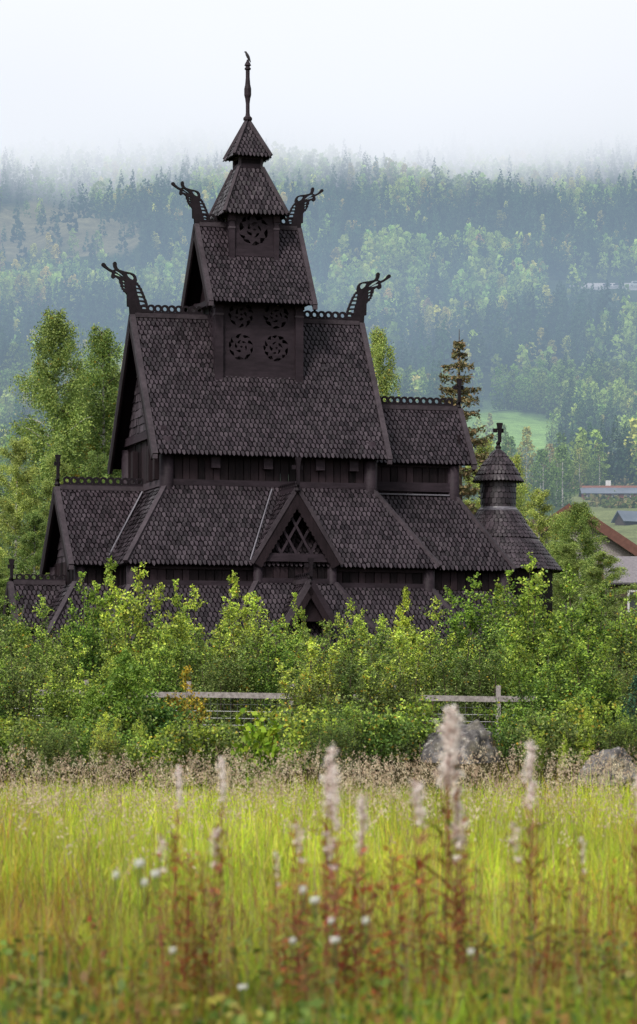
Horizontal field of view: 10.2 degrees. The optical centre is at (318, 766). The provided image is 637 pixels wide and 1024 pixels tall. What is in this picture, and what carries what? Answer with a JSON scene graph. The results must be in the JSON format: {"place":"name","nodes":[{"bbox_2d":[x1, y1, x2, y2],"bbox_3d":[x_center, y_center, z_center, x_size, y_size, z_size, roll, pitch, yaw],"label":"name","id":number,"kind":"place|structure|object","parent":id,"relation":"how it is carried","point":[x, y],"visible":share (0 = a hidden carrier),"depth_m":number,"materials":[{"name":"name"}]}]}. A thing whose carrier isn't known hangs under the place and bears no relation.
{"place":"outdoors","nodes":[
{"label":"outdoors","id":0,"kind":"place"},
{"bbox_2d":[0,759,636,1023],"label":"meadow grass","id":1,"kind":"structure","parent":0,"point":[41,886],"depth_m":23.38,"materials":[{"name":"plant"}]},
{"bbox_2d":[0,735,636,873],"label":"grass seed heads","id":2,"kind":"object","parent":1,"relation":"attached to","point":[257,780],"depth_m":38.24,"materials":[{"name":"plant"}]},
{"bbox_2d":[0,0,636,813],"bbox_3d":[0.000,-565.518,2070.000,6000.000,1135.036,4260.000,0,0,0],"label":"ground","id":3,"kind":"structure","parent":0,"point":[198,46],"depth_m":3165.89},
{"bbox_2d":[0,437,48,595],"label":"birch tree","id":4,"kind":"object","parent":3,"relation":"on","point":[7,505],"visible":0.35,"depth_m":149.86,"materials":[{"name":"green plant"}]},
{"bbox_2d":[0,510,49,593],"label":"birch tree","id":5,"kind":"object","parent":3,"relation":"on","point":[33,536],"visible":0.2,"depth_m":145.85,"materials":[{"name":"green plant"}]},
{"bbox_2d":[0,634,52,738],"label":"birch sapling","id":6,"kind":"object","parent":3,"relation":"on","point":[22,679],"visible":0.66,"depth_m":75.74,"materials":[{"name":"green plant"}]},
{"bbox_2d":[0,592,55,700],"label":"birch sapling","id":7,"kind":"object","parent":3,"relation":"on","point":[5,638],"visible":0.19,"depth_m":95.77,"materials":[{"name":"green plant"}]},
{"bbox_2d":[1,634,77,728],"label":"birch sapling","id":8,"kind":"object","parent":3,"relation":"on","point":[64,659],"visible":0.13,"depth_m":84.01,"materials":[{"name":"green plant"}]},
{"bbox_2d":[0,713,81,775],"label":"shrub","id":9,"kind":"object","parent":3,"relation":"on","point":[27,742],"visible":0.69,"depth_m":65.85,"materials":[{"name":"green plant"}]},
{"bbox_2d":[3,594,81,718],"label":"birch sapling","id":10,"kind":"object","parent":3,"relation":"on","point":[64,634],"visible":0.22,"depth_m":89.70,"materials":[{"name":"green plant"}]},
{"bbox_2d":[13,453,74,578],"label":"birch tree","id":11,"kind":"object","parent":3,"relation":"on","point":[47,486],"visible":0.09,"depth_m":152.83,"materials":[{"name":"green plant"}]},
{"bbox_2d":[0,305,107,573],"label":"birch tree","id":12,"kind":"object","parent":3,"relation":"on","point":[55,330],"visible":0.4,"depth_m":167.76,"materials":[{"name":"green plant"}]},
{"bbox_2d":[33,717,77,776],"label":"shrub","id":13,"kind":"object","parent":3,"relation":"on","point":[52,743],"visible":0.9,"depth_m":65.07,"materials":[{"name":"green plant"}]},
{"bbox_2d":[26,635,118,738],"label":"birch sapling","id":14,"kind":"object","parent":3,"relation":"on","point":[62,705],"visible":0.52,"depth_m":74.81,"materials":[{"name":"green plant"}]},
{"bbox_2d":[57,571,111,716],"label":"birch sapling","id":15,"kind":"object","parent":3,"relation":"on","point":[89,639],"visible":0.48,"depth_m":92.92,"materials":[{"name":"green plant"}]},
{"bbox_2d":[54,322,123,484],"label":"birch tree","id":16,"kind":"object","parent":3,"relation":"on","point":[104,381],"visible":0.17,"depth_m":171.77,"materials":[{"name":"green plant"}]},
{"bbox_2d":[66,685,121,764],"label":"rowan shrub","id":17,"kind":"object","parent":3,"relation":"on","point":[92,693],"visible":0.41,"depth_m":70.90,"materials":[{"name":"green plant"}]},
{"bbox_2d":[59,713,137,769],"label":"shrub","id":18,"kind":"object","parent":3,"relation":"on","point":[88,741],"visible":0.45,"depth_m":66.83,"materials":[{"name":"green plant"}]},
{"bbox_2d":[81,450,117,482],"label":"birch tree","id":19,"kind":"object","parent":3,"relation":"on","point":[96,460],"visible":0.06,"depth_m":159.86,"materials":[{"name":"green plant"}]},
{"bbox_2d":[83,711,127,776],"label":"shrub","id":20,"kind":"object","parent":3,"relation":"on","point":[106,745],"visible":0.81,"depth_m":64.10,"materials":[{"name":"green plant"}]},
{"bbox_2d":[85,555,133,687],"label":"birch sapling","id":21,"kind":"object","parent":3,"relation":"on","point":[108,598],"visible":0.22,"depth_m":94.09,"materials":[{"name":"green plant"}]},
{"bbox_2d":[78,689,162,762],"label":"shrub","id":22,"kind":"object","parent":3,"relation":"on","point":[121,726],"visible":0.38,"depth_m":70.54,"materials":[{"name":"green plant"}]},
{"bbox_2d":[85,647,165,764],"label":"rowan shrub","id":23,"kind":"object","parent":3,"relation":"on","point":[129,670],"visible":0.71,"depth_m":70.84,"materials":[{"name":"green plant"}]},
{"bbox_2d":[83,562,180,701],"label":"birch sapling","id":24,"kind":"object","parent":3,"relation":"on","point":[139,644],"visible":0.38,"depth_m":87.78,"materials":[{"name":"green plant"}]},
{"bbox_2d":[80,831,211,1022],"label":"fireweed","id":25,"kind":"object","parent":3,"relation":"on","point":[187,919],"visible":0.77,"depth_m":13.96,"materials":[{"name":"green plant"}]},
{"bbox_2d":[105,686,200,754],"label":"shrub","id":26,"kind":"object","parent":3,"relation":"on","point":[164,715],"visible":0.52,"depth_m":70.63,"materials":[{"name":"green plant"}]},
{"bbox_2d":[107,614,201,721],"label":"birch sapling","id":27,"kind":"object","parent":3,"relation":"on","point":[169,684],"visible":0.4,"depth_m":84.75,"materials":[{"name":"green plant"}]},
{"bbox_2d":[126,715,224,788],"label":"shrub","id":28,"kind":"object","parent":3,"relation":"on","point":[153,746],"visible":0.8,"depth_m":59.79,"materials":[{"name":"green plant"}]},
{"bbox_2d":[154,579,200,701],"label":"birch sapling","id":29,"kind":"object","parent":3,"relation":"on","point":[175,601],"visible":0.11,"depth_m":94.75,"materials":[{"name":"green plant"}]},
{"bbox_2d":[161,763,194,970],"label":"fireweed","id":30,"kind":"object","parent":3,"relation":"on","point":[179,784],"visible":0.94,"depth_m":15.42,"materials":[{"name":"brown plant"}]},
{"bbox_2d":[160,665,213,739],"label":"yellow sapling","id":31,"kind":"object","parent":3,"relation":"on","point":[201,710],"visible":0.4,"depth_m":76.51,"materials":[{"name":"green plant"}]},
{"bbox_2d":[158,584,237,722],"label":"birch sapling","id":32,"kind":"object","parent":3,"relation":"on","point":[190,628],"visible":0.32,"depth_m":89.64,"materials":[{"name":"green plant"}]},
{"bbox_2d":[153,707,262,788],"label":"shrub","id":33,"kind":"object","parent":3,"relation":"on","point":[226,742],"visible":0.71,"depth_m":59.81,"materials":[{"name":"green plant"}]},
{"bbox_2d":[204,754,238,976],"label":"fireweed","id":34,"kind":"object","parent":3,"relation":"on","point":[221,760],"visible":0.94,"depth_m":15.22,"materials":[{"name":"brown plant"}]},
{"bbox_2d":[177,627,267,733],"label":"birch sapling","id":35,"kind":"object","parent":3,"relation":"on","point":[230,681],"visible":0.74,"depth_m":83.72,"materials":[{"name":"green plant"}]},
{"bbox_2d":[144,824,319,1023],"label":"fireweed","id":36,"kind":"object","parent":3,"relation":"on","point":[215,829],"visible":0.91,"depth_m":13.76,"materials":[{"name":"brown plant"}]},
{"bbox_2d":[218,570,256,709],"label":"birch sapling","id":37,"kind":"object","parent":3,"relation":"on","point":[234,593],"visible":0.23,"depth_m":92.84,"materials":[{"name":"green plant"}]},
{"bbox_2d":[195,724,300,790],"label":"shrub","id":38,"kind":"object","parent":3,"relation":"on","point":[256,749],"visible":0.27,"depth_m":59.84,"materials":[{"name":"green plant"}]},
{"bbox_2d":[208,591,300,726],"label":"birch sapling","id":39,"kind":"object","parent":3,"relation":"on","point":[256,635],"visible":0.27,"depth_m":87.83,"materials":[{"name":"green plant"}]},
{"bbox_2d":[230,708,292,792],"bbox_3d":[-0.918,-0.245,58.806,1.053,1.441,0.933,0,0,-25],"label":"lime sapling","id":40,"kind":"object","parent":3,"relation":"on","point":[270,736],"visible":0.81,"depth_m":58.89,"materials":[{"name":"green plant"}]},
{"bbox_2d":[234,620,309,727],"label":"birch sapling","id":41,"kind":"object","parent":3,"relation":"on","point":[268,687],"visible":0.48,"depth_m":83.84,"materials":[{"name":"green plant"}]},
{"bbox_2d":[1,59,562,701],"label":"stave church","id":42,"kind":"structure","parent":3,"relation":"on","point":[271,447],"depth_m":132.92,"materials":[{"name":"wood"}]},
{"bbox_2d":[261,847,318,1016],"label":"fireweed","id":43,"kind":"object","parent":3,"relation":"on","point":[286,899],"visible":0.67,"depth_m":13.90,"materials":[{"name":"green plant"}]},
{"bbox_2d":[274,592,312,712],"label":"birch sapling","id":44,"kind":"object","parent":3,"relation":"on","point":[301,613],"visible":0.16,"depth_m":95.06,"materials":[{"name":"green plant"}]},
{"bbox_2d":[247,697,363,771],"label":"shrub","id":45,"kind":"object","parent":3,"relation":"on","point":[297,734],"visible":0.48,"depth_m":66.84,"materials":[{"name":"green plant"}]},
{"bbox_2d":[265,637,351,742],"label":"birch sapling","id":46,"kind":"object","parent":3,"relation":"on","point":[312,697],"visible":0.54,"depth_m":74.74,"materials":[{"name":"green plant"}]},
{"bbox_2d":[0,68,636,485],"bbox_3d":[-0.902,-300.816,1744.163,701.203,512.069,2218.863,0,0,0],"label":"forest","id":47,"kind":"object","parent":3,"relation":"on","point":[584,388],"visible":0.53,"depth_m":2183.61,"materials":[{"name":"plant"}]},
{"bbox_2d":[0,917,636,1023],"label":"meadow herbs","id":48,"kind":"object","parent":3,"relation":"on","point":[28,993],"visible":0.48,"depth_m":13.42,"materials":[{"name":"green plant"}]},
{"bbox_2d":[15,680,621,738],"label":"fence","id":49,"kind":"object","parent":3,"relation":"on","point":[445,698],"visible":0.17,"depth_m":79.88,"materials":[{"name":"grey wood"}]},
{"bbox_2d":[263,819,378,1021],"bbox_3d":[0.019,0.824,13.699,0.458,1.239,0.727,0,0,8],"label":"fireweed","id":50,"kind":"object","parent":3,"relation":"on","point":[300,859],"visible":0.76,"depth_m":13.79,"materials":[{"name":"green plant"}]},
{"bbox_2d":[295,743,353,978],"bbox_3d":[0.022,0.674,14.612,0.282,1.543,0.254,0,0,-25],"label":"fireweed","id":51,"kind":"object","parent":3,"relation":"on","point":[329,758],"visible":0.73,"depth_m":14.59,"materials":[{"name":"brown plant"}]},
{"bbox_2d":[294,619,359,709],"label":"birch sapling","id":52,"kind":"object","parent":3,"relation":"on","point":[326,633],"visible":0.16,"depth_m":89.74,"materials":[{"name":"green plant"}]},
{"bbox_2d":[303,706,356,777],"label":"shrub","id":53,"kind":"object","parent":3,"relation":"on","point":[336,736],"visible":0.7,"depth_m":64.03,"materials":[{"name":"green plant"}]},
{"bbox_2d":[311,763,362,999],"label":"fireweed","id":54,"kind":"object","parent":3,"relation":"on","point":[332,777],"visible":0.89,"depth_m":14.29,"materials":[{"name":"brown plant"}]},
{"bbox_2d":[324,703,370,774],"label":"shrub","id":55,"kind":"object","parent":3,"relation":"on","point":[355,727],"visible":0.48,"depth_m":65.08,"materials":[{"name":"green plant"}]},
{"bbox_2d":[280,827,415,1023],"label":"fireweed","id":56,"kind":"object","parent":3,"relation":"on","point":[341,967],"visible":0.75,"depth_m":13.59,"materials":[{"name":"brown plant"}]},
{"bbox_2d":[325,597,376,701],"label":"birch sapling","id":57,"kind":"object","parent":3,"relation":"on","point":[349,645],"visible":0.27,"depth_m":93.94,"materials":[{"name":"green plant"}]},
{"bbox_2d":[319,793,384,1010],"bbox_3d":[0.132,0.770,13.969,0.295,1.351,0.292,0,0,-6],"label":"fireweed","id":58,"kind":"object","parent":3,"relation":"on","point":[362,814],"visible":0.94,"depth_m":13.98,"materials":[{"name":"brown plant"}]},
{"bbox_2d":[304,626,403,724],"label":"birch sapling","id":59,"kind":"object","parent":3,"relation":"on","point":[346,690],"visible":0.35,"depth_m":75.85,"materials":[{"name":"green plant"}]},
{"bbox_2d":[316,693,424,771],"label":"shrub","id":60,"kind":"object","parent":3,"relation":"on","point":[378,728],"visible":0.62,"depth_m":66.73,"materials":[{"name":"green plant"}]},
{"bbox_2d":[353,613,410,711],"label":"birch sapling","id":61,"kind":"object","parent":3,"relation":"on","point":[381,624],"visible":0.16,"depth_m":89.94,"materials":[{"name":"green plant"}]},
{"bbox_2d":[369,326,401,401],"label":"birch tree","id":62,"kind":"object","parent":3,"relation":"on","point":[378,342],"visible":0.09,"depth_m":175.63,"materials":[{"name":"green plant"}]},
{"bbox_2d":[347,625,439,753],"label":"birch sapling","id":63,"kind":"object","parent":3,"relation":"on","point":[392,693],"visible":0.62,"depth_m":74.72,"materials":[{"name":"green plant"}]},
{"bbox_2d":[365,694,444,759],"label":"shrub","id":64,"kind":"object","parent":3,"relation":"on","point":[426,708],"visible":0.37,"depth_m":71.80,"materials":[{"name":"green plant"}]},
{"bbox_2d":[390,585,426,710],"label":"birch sapling","id":65,"kind":"object","parent":3,"relation":"on","point":[402,617],"visible":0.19,"depth_m":92.94,"materials":[{"name":"green plant"}]},
{"bbox_2d":[390,778,446,1013],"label":"fireweed","id":66,"kind":"object","parent":3,"relation":"on","point":[417,790],"visible":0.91,"depth_m":14.02,"materials":[{"name":"brown plant"}]},
{"bbox_2d":[362,816,494,1021],"bbox_3d":[0.433,0.820,13.815,0.527,1.257,0.836,0,0,7],"label":"fireweed","id":67,"kind":"object","parent":3,"relation":"on","point":[458,859],"visible":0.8,"depth_m":13.69,"materials":[{"name":"brown plant"}]},
{"bbox_2d":[410,704,473,1019],"bbox_3d":[0.519,0.602,14.183,0.290,1.695,0.337,0,0,-40],"label":"fireweed","id":68,"kind":"object","parent":3,"relation":"on","point":[450,737],"visible":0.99,"depth_m":14.16,"materials":[{"name":"brown plant"}]},
{"bbox_2d":[398,596,488,723],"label":"birch sapling","id":69,"kind":"object","parent":3,"relation":"on","point":[412,639],"visible":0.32,"depth_m":89.80,"materials":[{"name":"green plant"}]},
{"bbox_2d":[416,784,484,1006],"bbox_3d":[0.515,0.756,14.377,0.303,1.388,0.300,0,0,19],"label":"fireweed","id":70,"kind":"object","parent":3,"relation":"on","point":[459,808],"visible":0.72,"depth_m":14.37,"materials":[{"name":"brown plant"}]},
{"bbox_2d":[419,719,500,763],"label":"boulder","id":71,"kind":"object","parent":3,"relation":"on","point":[472,731],"visible":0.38,"depth_m":71.10,"materials":[{"name":"stone"}]},
{"bbox_2d":[439,331,493,514],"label":"spruce tree","id":72,"kind":"object","parent":3,"relation":"on","point":[468,491],"visible":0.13,"depth_m":171.77,"materials":[{"name":"green plant"}]},
{"bbox_2d":[424,627,508,726],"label":"birch sapling","id":73,"kind":"object","parent":3,"relation":"on","point":[467,674],"visible":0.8,"depth_m":83.81,"materials":[{"name":"green plant"}]},
{"bbox_2d":[437,572,512,718],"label":"birch sapling","id":74,"kind":"object","parent":3,"relation":"on","point":[473,618],"visible":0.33,"depth_m":91.75,"materials":[{"name":"green plant"}]},
{"bbox_2d":[472,698,538,756],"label":"shrub","id":75,"kind":"object","parent":3,"relation":"on","point":[521,709],"visible":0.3,"depth_m":72.95,"materials":[{"name":"green plant"}]},
{"bbox_2d":[474,570,541,695],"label":"birch sapling","id":76,"kind":"object","parent":3,"relation":"on","point":[497,627],"visible":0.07,"depth_m":94.81,"materials":[{"name":"green plant"}]},
{"bbox_2d":[440,818,578,1020],"bbox_3d":[0.782,0.825,13.705,0.402,1.254,0.637,0,0,45],"label":"fireweed","id":77,"kind":"object","parent":3,"relation":"on","point":[512,885],"visible":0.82,"depth_m":13.79,"materials":[{"name":"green plant"}]},
{"bbox_2d":[470,618,563,728],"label":"birch sapling","id":78,"kind":"object","parent":3,"relation":"on","point":[507,681],"visible":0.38,"depth_m":84.19,"materials":[{"name":"green plant"}]},
{"bbox_2d":[487,712,556,766],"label":"shrub","id":79,"kind":"object","parent":3,"relation":"on","point":[506,743],"visible":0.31,"depth_m":69.83,"materials":[{"name":"green plant"}]},
{"bbox_2d":[509,452,540,535],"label":"birch tree","id":80,"kind":"object","parent":3,"relation":"on","point":[521,508],"visible":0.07,"depth_m":164.76,"materials":[{"name":"green plant"}]},
{"bbox_2d":[517,426,537,485],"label":"birch tree","id":81,"kind":"object","parent":3,"relation":"on","point":[527,438],"visible":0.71,"depth_m":720.98,"materials":[{"name":"green plant"}]},
{"bbox_2d":[502,738,557,1009],"bbox_3d":[0.890,0.664,14.510,0.258,1.576,0.255,0,0,39],"label":"fireweed","id":82,"kind":"object","parent":3,"relation":"on","point":[531,756],"visible":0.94,"depth_m":14.52,"materials":[{"name":"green plant"}]},
{"bbox_2d":[484,552,584,709],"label":"birch sapling","id":83,"kind":"object","parent":3,"relation":"on","point":[523,611],"visible":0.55,"depth_m":89.69,"materials":[{"name":"green plant"}]},
{"bbox_2d":[528,450,558,507],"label":"birch tree","id":84,"kind":"object","parent":3,"relation":"on","point":[543,456],"visible":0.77,"depth_m":652.36,"materials":[{"name":"green plant"}]},
{"bbox_2d":[524,487,565,608],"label":"birch tree","id":85,"kind":"object","parent":3,"relation":"on","point":[541,520],"visible":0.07,"depth_m":157.88,"materials":[{"name":"green plant"}]},
{"bbox_2d":[506,632,592,749],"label":"birch sapling","id":86,"kind":"object","parent":3,"relation":"on","point":[521,672],"visible":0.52,"depth_m":75.90,"materials":[{"name":"green plant"}]},
{"bbox_2d":[501,701,601,769],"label":"shrub","id":87,"kind":"object","parent":3,"relation":"on","point":[557,729],"visible":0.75,"depth_m":67.89,"materials":[{"name":"green plant"}]},
{"bbox_2d":[544,512,578,615],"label":"birch tree","id":88,"kind":"object","parent":3,"relation":"on","point":[556,527],"visible":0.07,"depth_m":154.64,"materials":[{"name":"green plant"}]},
{"bbox_2d":[545,445,581,507],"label":"birch tree","id":89,"kind":"object","parent":3,"relation":"on","point":[564,451],"visible":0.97,"depth_m":644.04,"materials":[{"name":"green plant"}]},
{"bbox_2d":[527,692,624,758],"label":"shrub","id":90,"kind":"object","parent":3,"relation":"on","point":[580,718],"visible":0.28,"depth_m":71.78,"materials":[{"name":"green plant"}]},
{"bbox_2d":[527,564,627,693],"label":"birch sapling","id":91,"kind":"object","parent":3,"relation":"on","point":[582,614],"visible":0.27,"depth_m":92.55,"materials":[{"name":"green plant"}]},
{"bbox_2d":[550,542,609,644],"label":"birch tree","id":92,"kind":"object","parent":3,"relation":"on","point":[568,549],"visible":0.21,"depth_m":145.86,"materials":[{"name":"green plant"}]},
{"bbox_2d":[532,503,636,625],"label":"brown house","id":93,"kind":"structure","parent":3,"relation":"on","point":[618,544],"depth_m":184.93,"materials":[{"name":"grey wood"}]},
{"bbox_2d":[532,468,636,507],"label":"scrub","id":94,"kind":"object","parent":3,"relation":"on","point":[603,501],"visible":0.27,"depth_m":685.89,"materials":[{"name":"plant"}]},
{"bbox_2d":[536,619,635,754],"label":"birch sapling","id":95,"kind":"object","parent":3,"relation":"on","point":[607,695],"visible":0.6,"depth_m":74.75,"materials":[{"name":"green plant"}]},
{"bbox_2d":[544,500,632,650],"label":"birch tree","id":96,"kind":"object","parent":3,"relation":"on","point":[584,535],"visible":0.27,"depth_m":149.71,"materials":[{"name":"green plant"}]},
{"bbox_2d":[553,550,636,682],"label":"birch tree","id":97,"kind":"object","parent":3,"relation":"on","point":[603,558],"visible":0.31,"depth_m":139.75,"materials":[{"name":"green plant"}]},
{"bbox_2d":[567,833,626,1019],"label":"fireweed","id":98,"kind":"object","parent":3,"relation":"on","point":[582,870],"visible":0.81,"depth_m":14.21,"materials":[{"name":"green plant"}]},
{"bbox_2d":[560,581,636,690],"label":"birch sapling","id":99,"kind":"object","parent":3,"relation":"on","point":[601,591],"visible":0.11,"depth_m":95.61,"materials":[{"name":"green plant"}]},
{"bbox_2d":[575,746,636,785],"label":"boulder","id":100,"kind":"object","parent":3,"relation":"on","point":[617,752],"visible":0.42,"depth_m":62.23,"materials":[{"name":"stone"}]},
{"bbox_2d":[578,480,636,500],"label":"long farmhouse","id":101,"kind":"object","parent":3,"relation":"on","point":[608,489],"visible":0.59,"depth_m":701.07,"materials":[{"name":"grey metal"}]},
{"bbox_2d":[583,641,636,744],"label":"birch sapling","id":102,"kind":"object","parent":3,"relation":"on","point":[624,679],"visible":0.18,"depth_m":76.86,"materials":[{"name":"green plant"}]},
{"bbox_2d":[597,556,636,663],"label":"grey roofed annex","id":103,"kind":"object","parent":3,"relation":"on","point":[629,563],"visible":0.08,"depth_m":173.93,"materials":[{"name":"tile"}]},
{"bbox_2d":[598,705,636,759],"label":"shrub","id":104,"kind":"object","parent":3,"relation":"on","point":[618,736],"visible":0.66,"depth_m":67.91,"materials":[{"name":"green plant"}]},
{"bbox_2d":[606,589,636,695],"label":"birch sapling","id":105,"kind":"object","parent":3,"relation":"on","point":[628,637],"visible":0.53,"depth_m":91.99,"materials":[{"name":"green plant"}]},
{"bbox_2d":[621,775,636,990],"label":"fireweed","id":106,"kind":"object","parent":3,"relation":"on","point":[633,907],"visible":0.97,"depth_m":14.81,"materials":[{"name":"brown plant"}]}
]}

